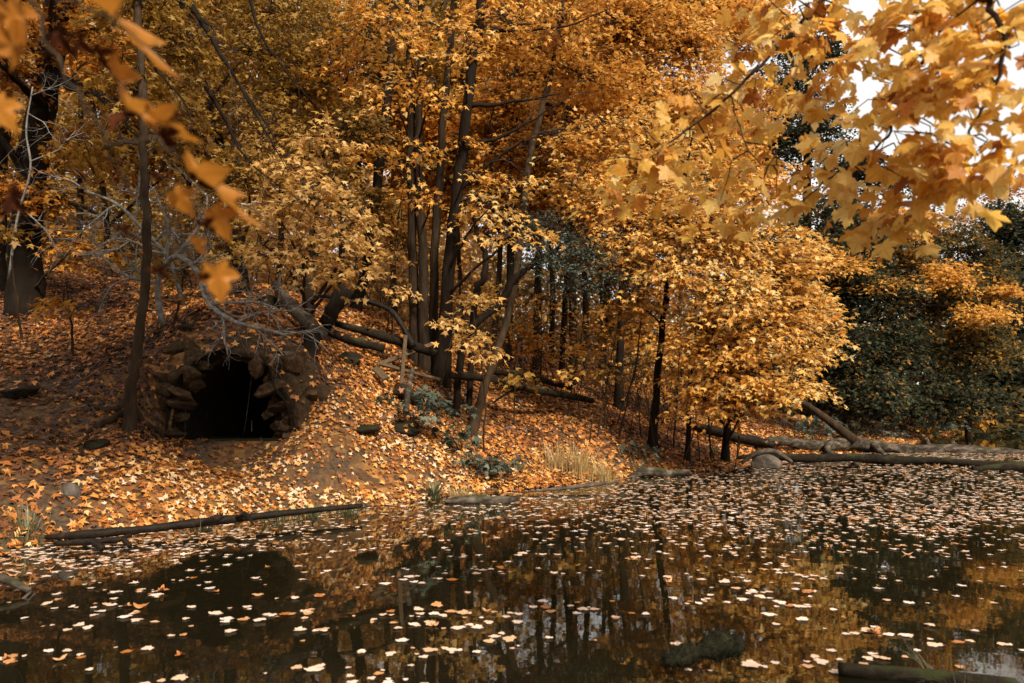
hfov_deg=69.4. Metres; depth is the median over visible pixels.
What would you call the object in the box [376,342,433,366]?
plank
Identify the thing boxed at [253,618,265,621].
floating leaf
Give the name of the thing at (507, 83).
maple tree
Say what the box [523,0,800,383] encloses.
maple tree
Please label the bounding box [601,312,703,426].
bare bush
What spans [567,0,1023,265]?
maple tree
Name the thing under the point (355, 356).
rock
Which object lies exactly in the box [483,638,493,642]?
floating leaf
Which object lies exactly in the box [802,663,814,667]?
floating leaf
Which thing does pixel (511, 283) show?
tree
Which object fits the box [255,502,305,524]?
grass tuft
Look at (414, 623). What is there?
floating leaf
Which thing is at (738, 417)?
sapling
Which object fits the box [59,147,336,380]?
bare branch
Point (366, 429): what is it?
rock
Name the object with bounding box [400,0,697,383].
maple tree
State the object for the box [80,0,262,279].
maple tree
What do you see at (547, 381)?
fallen log
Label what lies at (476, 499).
driftwood
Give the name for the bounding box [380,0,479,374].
maple tree
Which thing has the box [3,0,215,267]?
maple tree
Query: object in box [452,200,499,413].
crooked tree
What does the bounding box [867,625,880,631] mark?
floating leaf
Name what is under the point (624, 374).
sapling
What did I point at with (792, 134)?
broadleaf tree
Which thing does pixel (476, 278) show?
bare bush
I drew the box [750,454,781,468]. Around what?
rock
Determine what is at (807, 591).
floating leaf
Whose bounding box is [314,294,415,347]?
fallen branch
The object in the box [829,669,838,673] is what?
floating leaf
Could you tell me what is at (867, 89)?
sky
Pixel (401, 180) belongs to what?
maple tree
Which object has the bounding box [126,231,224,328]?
sapling
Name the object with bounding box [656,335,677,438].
bare sapling
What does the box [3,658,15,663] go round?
floating leaf
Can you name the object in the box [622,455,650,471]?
grass tuft
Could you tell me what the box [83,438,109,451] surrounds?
rock
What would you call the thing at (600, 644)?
water
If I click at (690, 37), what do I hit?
maple tree
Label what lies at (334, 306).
stump
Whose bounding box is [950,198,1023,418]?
broadleaf tree
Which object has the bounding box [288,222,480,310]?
bare bush
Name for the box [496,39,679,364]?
maple tree
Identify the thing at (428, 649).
floating leaf
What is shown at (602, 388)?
bare sapling
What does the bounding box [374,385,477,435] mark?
seedling
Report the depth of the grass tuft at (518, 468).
13.60 m
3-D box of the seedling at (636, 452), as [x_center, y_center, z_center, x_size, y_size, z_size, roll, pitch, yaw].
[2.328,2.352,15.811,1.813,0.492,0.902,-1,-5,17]
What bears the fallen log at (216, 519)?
on the ground
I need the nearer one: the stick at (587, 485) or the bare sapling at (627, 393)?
the stick at (587, 485)
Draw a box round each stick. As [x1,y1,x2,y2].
[0,574,35,601]
[415,386,440,410]
[527,481,619,491]
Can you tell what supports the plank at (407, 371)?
on the ground
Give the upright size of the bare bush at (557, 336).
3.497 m
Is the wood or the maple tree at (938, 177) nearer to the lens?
the maple tree at (938, 177)
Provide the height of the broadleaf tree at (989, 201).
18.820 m
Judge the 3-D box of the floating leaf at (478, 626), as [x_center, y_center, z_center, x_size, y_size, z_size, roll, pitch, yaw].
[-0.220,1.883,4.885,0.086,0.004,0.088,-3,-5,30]
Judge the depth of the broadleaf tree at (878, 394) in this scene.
24.62 m
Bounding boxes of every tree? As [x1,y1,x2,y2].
[0,0,91,292]
[0,0,201,316]
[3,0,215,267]
[38,0,225,461]
[41,0,267,276]
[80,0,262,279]
[109,0,349,292]
[125,0,376,262]
[183,0,404,283]
[214,109,396,329]
[235,0,464,285]
[275,0,445,311]
[290,0,429,365]
[322,0,509,311]
[346,0,531,337]
[358,0,632,350]
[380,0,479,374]
[382,0,696,370]
[385,0,648,369]
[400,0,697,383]
[407,0,635,391]
[428,0,545,368]
[432,0,606,361]
[451,200,652,417]
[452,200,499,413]
[463,2,669,326]
[464,0,659,438]
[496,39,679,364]
[508,0,744,370]
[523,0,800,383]
[554,0,766,411]
[558,0,812,402]
[558,111,793,448]
[558,204,724,395]
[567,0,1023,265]
[640,173,848,463]
[655,187,862,461]
[710,25,751,387]
[733,22,915,419]
[785,206,951,430]
[822,207,1023,434]
[847,205,1023,431]
[939,170,1023,418]
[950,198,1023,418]
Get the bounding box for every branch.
[0,0,267,304]
[0,44,94,278]
[4,104,258,307]
[55,534,131,550]
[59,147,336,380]
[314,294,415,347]
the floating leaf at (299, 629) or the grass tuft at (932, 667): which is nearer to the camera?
the grass tuft at (932, 667)
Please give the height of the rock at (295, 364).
0.380 m
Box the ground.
[0,257,972,551]
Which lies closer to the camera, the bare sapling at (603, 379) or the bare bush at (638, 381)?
the bare sapling at (603, 379)
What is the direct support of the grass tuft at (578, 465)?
on the ground
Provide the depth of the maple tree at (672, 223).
15.66 m
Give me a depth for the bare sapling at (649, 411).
15.88 m
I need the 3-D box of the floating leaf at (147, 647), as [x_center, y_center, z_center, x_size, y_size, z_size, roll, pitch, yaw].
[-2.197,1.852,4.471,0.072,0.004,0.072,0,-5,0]
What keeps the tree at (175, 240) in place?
on the ground
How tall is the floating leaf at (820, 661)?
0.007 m
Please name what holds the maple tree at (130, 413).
on the ground
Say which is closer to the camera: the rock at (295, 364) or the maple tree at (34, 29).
the rock at (295, 364)
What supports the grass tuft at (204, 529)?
on the ground
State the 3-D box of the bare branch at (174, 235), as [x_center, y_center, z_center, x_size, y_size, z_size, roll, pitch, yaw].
[-6.356,-2.310,12.221,4.250,3.489,2.390,0,-5,0]
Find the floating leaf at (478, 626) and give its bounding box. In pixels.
[472,624,482,628]
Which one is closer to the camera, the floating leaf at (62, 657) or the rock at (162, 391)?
the floating leaf at (62, 657)
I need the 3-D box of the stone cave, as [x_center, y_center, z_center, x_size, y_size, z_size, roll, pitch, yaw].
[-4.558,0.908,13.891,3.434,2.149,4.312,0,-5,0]
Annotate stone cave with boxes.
[150,328,331,441]
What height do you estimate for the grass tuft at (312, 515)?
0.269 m
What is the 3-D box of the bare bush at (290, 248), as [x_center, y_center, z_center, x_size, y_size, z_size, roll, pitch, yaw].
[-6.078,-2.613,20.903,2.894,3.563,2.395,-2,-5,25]
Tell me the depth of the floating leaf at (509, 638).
4.66 m
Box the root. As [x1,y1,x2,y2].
[740,448,792,463]
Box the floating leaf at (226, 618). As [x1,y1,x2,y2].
[220,616,233,619]
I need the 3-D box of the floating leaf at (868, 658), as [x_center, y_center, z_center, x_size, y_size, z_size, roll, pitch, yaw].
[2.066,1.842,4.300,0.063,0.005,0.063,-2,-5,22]
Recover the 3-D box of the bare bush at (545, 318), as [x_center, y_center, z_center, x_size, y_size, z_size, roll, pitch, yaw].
[0.547,-0.282,19.326,3.912,5.455,3.913,-1,-5,9]
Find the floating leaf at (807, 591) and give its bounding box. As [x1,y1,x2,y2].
[802,590,814,592]
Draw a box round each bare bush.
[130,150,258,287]
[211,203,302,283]
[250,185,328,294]
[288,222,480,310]
[334,230,441,315]
[369,256,530,342]
[428,255,560,349]
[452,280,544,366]
[456,255,601,400]
[461,237,608,374]
[530,294,596,367]
[546,300,652,401]
[550,301,651,409]
[556,292,651,381]
[583,323,720,424]
[591,310,704,414]
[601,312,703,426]
[669,379,768,432]
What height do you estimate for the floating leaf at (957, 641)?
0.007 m
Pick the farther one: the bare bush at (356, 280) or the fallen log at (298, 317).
the bare bush at (356, 280)
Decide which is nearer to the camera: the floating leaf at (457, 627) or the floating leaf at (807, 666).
the floating leaf at (807, 666)
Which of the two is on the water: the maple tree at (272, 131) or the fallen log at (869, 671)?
the fallen log at (869, 671)
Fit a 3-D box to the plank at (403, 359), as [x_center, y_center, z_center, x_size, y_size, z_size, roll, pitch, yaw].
[-2.112,0.348,14.383,0.076,1.048,0.041,16,-30,-28]
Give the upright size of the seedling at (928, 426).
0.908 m
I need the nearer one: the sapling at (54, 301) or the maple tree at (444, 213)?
the sapling at (54, 301)
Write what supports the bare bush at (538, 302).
on the ground
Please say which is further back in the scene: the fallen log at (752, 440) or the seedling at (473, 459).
the fallen log at (752, 440)
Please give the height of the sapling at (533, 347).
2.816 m
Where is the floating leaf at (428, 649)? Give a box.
[423,647,437,651]
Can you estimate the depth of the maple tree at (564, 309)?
24.12 m
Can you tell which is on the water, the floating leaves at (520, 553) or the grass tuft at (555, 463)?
the floating leaves at (520, 553)
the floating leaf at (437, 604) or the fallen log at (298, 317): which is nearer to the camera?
the floating leaf at (437, 604)
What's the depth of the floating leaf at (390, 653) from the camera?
4.38 m
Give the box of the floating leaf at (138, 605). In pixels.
[133,602,148,607]
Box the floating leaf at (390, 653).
[386,651,396,655]
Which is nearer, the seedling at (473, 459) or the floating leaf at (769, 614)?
the floating leaf at (769, 614)
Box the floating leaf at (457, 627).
[451,626,464,629]
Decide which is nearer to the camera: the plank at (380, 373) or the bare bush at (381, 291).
the plank at (380, 373)
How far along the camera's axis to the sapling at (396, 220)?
17.11 m
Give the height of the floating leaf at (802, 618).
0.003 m
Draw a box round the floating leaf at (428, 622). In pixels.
[424,620,435,625]
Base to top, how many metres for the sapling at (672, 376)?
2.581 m
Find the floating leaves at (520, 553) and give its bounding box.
[0,452,1023,602]
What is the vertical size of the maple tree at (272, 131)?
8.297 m
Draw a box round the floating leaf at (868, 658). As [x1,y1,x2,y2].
[862,656,872,659]
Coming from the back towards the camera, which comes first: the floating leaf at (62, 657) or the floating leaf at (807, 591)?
the floating leaf at (807, 591)
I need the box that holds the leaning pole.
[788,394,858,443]
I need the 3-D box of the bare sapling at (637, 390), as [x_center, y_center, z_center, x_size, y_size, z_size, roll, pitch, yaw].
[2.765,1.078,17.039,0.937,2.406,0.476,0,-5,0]
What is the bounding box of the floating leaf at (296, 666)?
[291,665,301,668]
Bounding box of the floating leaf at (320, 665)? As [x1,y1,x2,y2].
[315,663,325,667]
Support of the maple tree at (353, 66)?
on the ground
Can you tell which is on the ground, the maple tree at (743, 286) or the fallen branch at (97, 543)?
the maple tree at (743, 286)
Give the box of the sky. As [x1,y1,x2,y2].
[9,0,1023,384]
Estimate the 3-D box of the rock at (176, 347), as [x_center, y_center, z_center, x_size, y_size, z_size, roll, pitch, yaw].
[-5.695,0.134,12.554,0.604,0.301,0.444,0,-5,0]
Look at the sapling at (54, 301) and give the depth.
12.17 m
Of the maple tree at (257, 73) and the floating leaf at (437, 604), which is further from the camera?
the maple tree at (257, 73)
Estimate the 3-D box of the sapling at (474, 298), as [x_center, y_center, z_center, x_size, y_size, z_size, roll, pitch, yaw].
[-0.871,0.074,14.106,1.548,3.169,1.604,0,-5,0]
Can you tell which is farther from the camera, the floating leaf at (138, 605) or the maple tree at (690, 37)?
the maple tree at (690, 37)
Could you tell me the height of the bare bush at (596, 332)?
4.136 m
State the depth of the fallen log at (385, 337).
15.27 m
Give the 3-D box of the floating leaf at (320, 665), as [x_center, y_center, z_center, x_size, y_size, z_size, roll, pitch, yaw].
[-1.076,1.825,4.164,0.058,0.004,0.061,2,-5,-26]
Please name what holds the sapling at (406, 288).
on the ground
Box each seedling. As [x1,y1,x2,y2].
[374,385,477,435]
[429,424,481,450]
[450,450,505,468]
[471,453,539,478]
[603,440,662,461]
[779,416,859,439]
[831,418,910,440]
[880,415,982,435]
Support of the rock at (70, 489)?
on the ground
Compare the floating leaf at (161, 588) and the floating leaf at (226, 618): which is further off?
the floating leaf at (161, 588)
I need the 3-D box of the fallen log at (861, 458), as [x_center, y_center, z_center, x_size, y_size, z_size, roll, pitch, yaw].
[8.936,2.807,17.399,7.207,0.403,0.592,0,-5,6]
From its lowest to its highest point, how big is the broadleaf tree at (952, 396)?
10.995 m
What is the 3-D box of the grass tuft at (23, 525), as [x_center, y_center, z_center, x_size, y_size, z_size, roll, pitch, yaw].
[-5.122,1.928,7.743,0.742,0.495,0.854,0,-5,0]
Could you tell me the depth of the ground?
11.43 m
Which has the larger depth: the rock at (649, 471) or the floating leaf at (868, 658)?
the rock at (649, 471)
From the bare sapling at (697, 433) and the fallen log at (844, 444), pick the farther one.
the fallen log at (844, 444)
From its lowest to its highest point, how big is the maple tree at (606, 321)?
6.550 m
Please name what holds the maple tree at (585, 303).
on the ground
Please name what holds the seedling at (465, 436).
on the ground
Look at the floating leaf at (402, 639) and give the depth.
4.63 m
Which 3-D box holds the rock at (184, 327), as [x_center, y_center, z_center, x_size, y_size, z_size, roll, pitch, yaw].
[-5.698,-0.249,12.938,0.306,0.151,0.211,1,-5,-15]
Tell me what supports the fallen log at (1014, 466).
on the water
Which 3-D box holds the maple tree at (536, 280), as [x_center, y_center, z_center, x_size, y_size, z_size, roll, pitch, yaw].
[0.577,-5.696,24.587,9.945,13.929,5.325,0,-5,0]
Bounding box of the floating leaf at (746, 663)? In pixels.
[742,661,754,666]
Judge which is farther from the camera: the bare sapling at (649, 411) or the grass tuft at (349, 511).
the bare sapling at (649, 411)
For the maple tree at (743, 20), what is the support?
on the ground
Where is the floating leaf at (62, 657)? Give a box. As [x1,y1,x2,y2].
[53,654,66,659]
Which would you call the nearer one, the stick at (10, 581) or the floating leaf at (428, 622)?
the floating leaf at (428, 622)
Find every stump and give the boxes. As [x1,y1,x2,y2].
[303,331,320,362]
[319,284,353,327]
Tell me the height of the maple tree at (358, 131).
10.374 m
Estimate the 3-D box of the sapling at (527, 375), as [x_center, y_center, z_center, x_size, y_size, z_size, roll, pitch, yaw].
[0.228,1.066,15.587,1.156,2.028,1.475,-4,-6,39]
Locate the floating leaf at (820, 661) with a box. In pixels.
[814,658,828,664]
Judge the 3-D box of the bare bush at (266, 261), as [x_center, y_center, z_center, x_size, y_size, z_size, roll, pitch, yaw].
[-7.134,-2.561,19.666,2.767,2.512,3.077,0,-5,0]
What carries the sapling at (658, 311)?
on the ground
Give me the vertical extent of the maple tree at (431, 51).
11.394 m
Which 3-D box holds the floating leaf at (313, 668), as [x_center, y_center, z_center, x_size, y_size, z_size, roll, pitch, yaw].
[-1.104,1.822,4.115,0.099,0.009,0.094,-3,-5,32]
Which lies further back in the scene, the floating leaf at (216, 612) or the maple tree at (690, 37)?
the maple tree at (690, 37)
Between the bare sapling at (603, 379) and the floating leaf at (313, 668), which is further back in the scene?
the bare sapling at (603, 379)
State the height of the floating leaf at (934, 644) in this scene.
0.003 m
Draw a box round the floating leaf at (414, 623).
[408,622,420,625]
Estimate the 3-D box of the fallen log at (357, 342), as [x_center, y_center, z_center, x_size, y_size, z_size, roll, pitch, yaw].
[-3.178,-0.064,14.637,1.416,0.569,0.245,-1,-5,17]
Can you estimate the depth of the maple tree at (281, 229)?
24.05 m
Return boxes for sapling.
[0,213,40,341]
[28,279,94,356]
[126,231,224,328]
[368,237,428,334]
[386,187,431,332]
[424,267,505,413]
[447,309,512,453]
[489,345,547,427]
[506,296,567,399]
[553,314,611,416]
[559,321,591,420]
[573,316,606,433]
[589,306,632,443]
[589,310,649,438]
[613,341,652,435]
[616,341,642,423]
[618,290,678,436]
[623,328,658,436]
[638,356,661,458]
[652,352,697,446]
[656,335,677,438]
[677,354,700,461]
[682,369,699,463]
[686,352,738,459]
[721,357,765,460]
[725,373,740,468]
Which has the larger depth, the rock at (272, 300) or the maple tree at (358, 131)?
the maple tree at (358, 131)
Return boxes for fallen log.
[45,503,362,539]
[271,270,327,339]
[323,325,384,351]
[334,320,437,356]
[449,372,594,403]
[494,369,571,389]
[692,423,774,448]
[737,452,1020,465]
[758,436,1023,453]
[838,662,1018,682]
[971,462,1023,470]
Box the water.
[0,422,1023,682]
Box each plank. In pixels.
[372,366,388,380]
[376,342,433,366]
[379,362,440,381]
[399,335,406,383]
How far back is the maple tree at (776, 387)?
14.80 m
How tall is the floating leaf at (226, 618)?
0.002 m
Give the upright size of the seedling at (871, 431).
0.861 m
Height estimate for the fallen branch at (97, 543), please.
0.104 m
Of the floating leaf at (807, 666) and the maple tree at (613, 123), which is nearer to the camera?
the floating leaf at (807, 666)
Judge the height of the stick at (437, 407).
0.434 m
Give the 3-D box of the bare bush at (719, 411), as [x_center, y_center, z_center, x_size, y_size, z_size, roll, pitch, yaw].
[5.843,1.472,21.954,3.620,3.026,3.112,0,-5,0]
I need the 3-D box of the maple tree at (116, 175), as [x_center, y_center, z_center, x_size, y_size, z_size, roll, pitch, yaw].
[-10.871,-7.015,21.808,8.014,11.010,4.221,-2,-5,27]
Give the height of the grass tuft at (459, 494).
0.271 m
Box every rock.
[0,387,39,399]
[61,480,82,498]
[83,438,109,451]
[155,382,170,397]
[162,341,183,354]
[177,323,194,330]
[257,295,279,309]
[272,352,305,373]
[305,385,317,400]
[338,352,362,365]
[354,424,380,434]
[391,383,425,407]
[392,420,418,436]
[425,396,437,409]
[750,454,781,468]
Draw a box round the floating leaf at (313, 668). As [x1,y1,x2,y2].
[304,666,324,670]
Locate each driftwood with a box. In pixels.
[445,494,519,503]
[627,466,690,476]
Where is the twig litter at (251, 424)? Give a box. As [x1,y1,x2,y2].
[0,284,734,529]
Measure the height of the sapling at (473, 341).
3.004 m
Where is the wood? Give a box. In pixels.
[7,0,1023,436]
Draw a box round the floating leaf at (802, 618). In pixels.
[796,616,807,619]
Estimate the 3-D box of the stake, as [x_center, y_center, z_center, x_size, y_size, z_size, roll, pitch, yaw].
[-1.814,0.862,13.028,0.119,0.781,0.489,-1,-5,9]
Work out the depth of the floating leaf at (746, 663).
4.20 m
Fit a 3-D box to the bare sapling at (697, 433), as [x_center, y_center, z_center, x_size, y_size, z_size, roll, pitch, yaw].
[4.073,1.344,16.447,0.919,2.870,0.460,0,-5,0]
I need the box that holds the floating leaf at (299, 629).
[293,626,305,630]
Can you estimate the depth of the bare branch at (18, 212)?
13.33 m
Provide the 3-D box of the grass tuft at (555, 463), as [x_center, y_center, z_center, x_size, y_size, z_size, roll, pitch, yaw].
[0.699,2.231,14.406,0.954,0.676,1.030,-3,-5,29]
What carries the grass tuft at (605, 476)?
on the ground
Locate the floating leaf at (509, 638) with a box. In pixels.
[503,635,515,641]
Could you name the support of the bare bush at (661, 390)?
on the ground
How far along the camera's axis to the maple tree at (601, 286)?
30.09 m
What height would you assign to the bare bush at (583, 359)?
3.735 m
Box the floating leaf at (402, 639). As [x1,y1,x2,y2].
[395,638,408,641]
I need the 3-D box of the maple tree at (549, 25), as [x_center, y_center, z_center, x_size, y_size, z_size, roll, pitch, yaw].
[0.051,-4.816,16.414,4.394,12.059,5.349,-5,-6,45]
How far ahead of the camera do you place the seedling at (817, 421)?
22.56 m
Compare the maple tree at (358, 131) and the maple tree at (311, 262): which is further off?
the maple tree at (358, 131)
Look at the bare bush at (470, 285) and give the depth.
20.86 m
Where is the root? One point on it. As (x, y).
(758, 452)
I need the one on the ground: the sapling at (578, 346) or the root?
the sapling at (578, 346)
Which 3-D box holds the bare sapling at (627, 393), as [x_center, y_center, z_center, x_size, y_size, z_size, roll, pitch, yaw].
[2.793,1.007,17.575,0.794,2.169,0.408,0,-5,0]
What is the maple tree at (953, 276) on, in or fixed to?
on the ground
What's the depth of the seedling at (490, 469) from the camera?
12.72 m
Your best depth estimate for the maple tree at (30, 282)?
15.39 m
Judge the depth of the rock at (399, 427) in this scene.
12.86 m
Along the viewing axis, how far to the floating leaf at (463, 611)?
5.22 m
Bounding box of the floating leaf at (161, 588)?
[158,584,168,591]
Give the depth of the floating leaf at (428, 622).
4.96 m
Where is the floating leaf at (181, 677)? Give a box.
[171,674,187,679]
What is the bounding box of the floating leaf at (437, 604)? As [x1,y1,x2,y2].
[431,601,442,606]
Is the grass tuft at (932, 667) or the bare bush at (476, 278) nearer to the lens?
the grass tuft at (932, 667)
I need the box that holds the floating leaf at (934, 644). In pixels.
[927,642,943,646]
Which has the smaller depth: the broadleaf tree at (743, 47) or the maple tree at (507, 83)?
the maple tree at (507, 83)
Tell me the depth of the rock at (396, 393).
13.97 m
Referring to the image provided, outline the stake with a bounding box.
[402,369,414,412]
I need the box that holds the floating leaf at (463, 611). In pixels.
[457,609,467,613]
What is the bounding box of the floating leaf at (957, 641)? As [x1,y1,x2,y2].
[952,640,964,642]
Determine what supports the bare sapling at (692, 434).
on the ground
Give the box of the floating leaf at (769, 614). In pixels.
[761,612,776,615]
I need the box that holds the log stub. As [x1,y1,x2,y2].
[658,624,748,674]
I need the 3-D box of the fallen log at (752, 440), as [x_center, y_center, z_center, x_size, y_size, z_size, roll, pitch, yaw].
[6.089,2.598,20.414,2.196,0.678,0.359,-2,-5,24]
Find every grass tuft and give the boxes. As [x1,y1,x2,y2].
[0,500,61,548]
[187,511,221,533]
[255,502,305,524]
[287,499,347,519]
[329,496,372,515]
[418,473,451,498]
[442,481,481,497]
[508,456,537,476]
[532,438,569,471]
[544,440,618,480]
[586,456,624,480]
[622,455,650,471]
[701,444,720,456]
[866,638,1002,682]
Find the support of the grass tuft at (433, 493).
on the ground
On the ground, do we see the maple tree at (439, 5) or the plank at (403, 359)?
the maple tree at (439, 5)
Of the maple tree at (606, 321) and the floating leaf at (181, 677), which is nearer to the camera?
the floating leaf at (181, 677)
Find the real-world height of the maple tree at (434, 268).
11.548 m
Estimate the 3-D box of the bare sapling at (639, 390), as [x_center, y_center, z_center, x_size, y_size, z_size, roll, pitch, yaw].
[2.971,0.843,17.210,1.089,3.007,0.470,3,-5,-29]
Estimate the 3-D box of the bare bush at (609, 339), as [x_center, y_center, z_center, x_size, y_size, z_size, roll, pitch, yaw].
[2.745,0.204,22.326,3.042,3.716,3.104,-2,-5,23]
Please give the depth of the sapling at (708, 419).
16.72 m
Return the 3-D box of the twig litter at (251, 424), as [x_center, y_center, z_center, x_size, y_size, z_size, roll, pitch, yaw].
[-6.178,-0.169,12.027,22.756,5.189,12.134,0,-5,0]
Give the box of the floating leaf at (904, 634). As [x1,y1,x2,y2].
[898,633,912,636]
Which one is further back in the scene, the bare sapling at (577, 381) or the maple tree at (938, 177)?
the bare sapling at (577, 381)
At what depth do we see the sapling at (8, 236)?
13.60 m
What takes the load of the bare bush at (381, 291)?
on the ground
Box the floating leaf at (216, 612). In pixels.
[208,611,221,614]
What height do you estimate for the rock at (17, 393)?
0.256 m
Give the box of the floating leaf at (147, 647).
[141,646,153,649]
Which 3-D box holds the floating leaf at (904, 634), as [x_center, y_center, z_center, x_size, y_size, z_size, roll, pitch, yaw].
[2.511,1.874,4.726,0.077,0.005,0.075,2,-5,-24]
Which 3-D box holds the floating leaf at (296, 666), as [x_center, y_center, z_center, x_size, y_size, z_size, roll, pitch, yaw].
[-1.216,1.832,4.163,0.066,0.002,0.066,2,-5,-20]
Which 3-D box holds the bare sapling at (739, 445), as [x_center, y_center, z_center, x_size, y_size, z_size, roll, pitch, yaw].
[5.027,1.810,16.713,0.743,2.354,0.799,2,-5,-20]
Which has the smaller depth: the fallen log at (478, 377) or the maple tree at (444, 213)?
the fallen log at (478, 377)

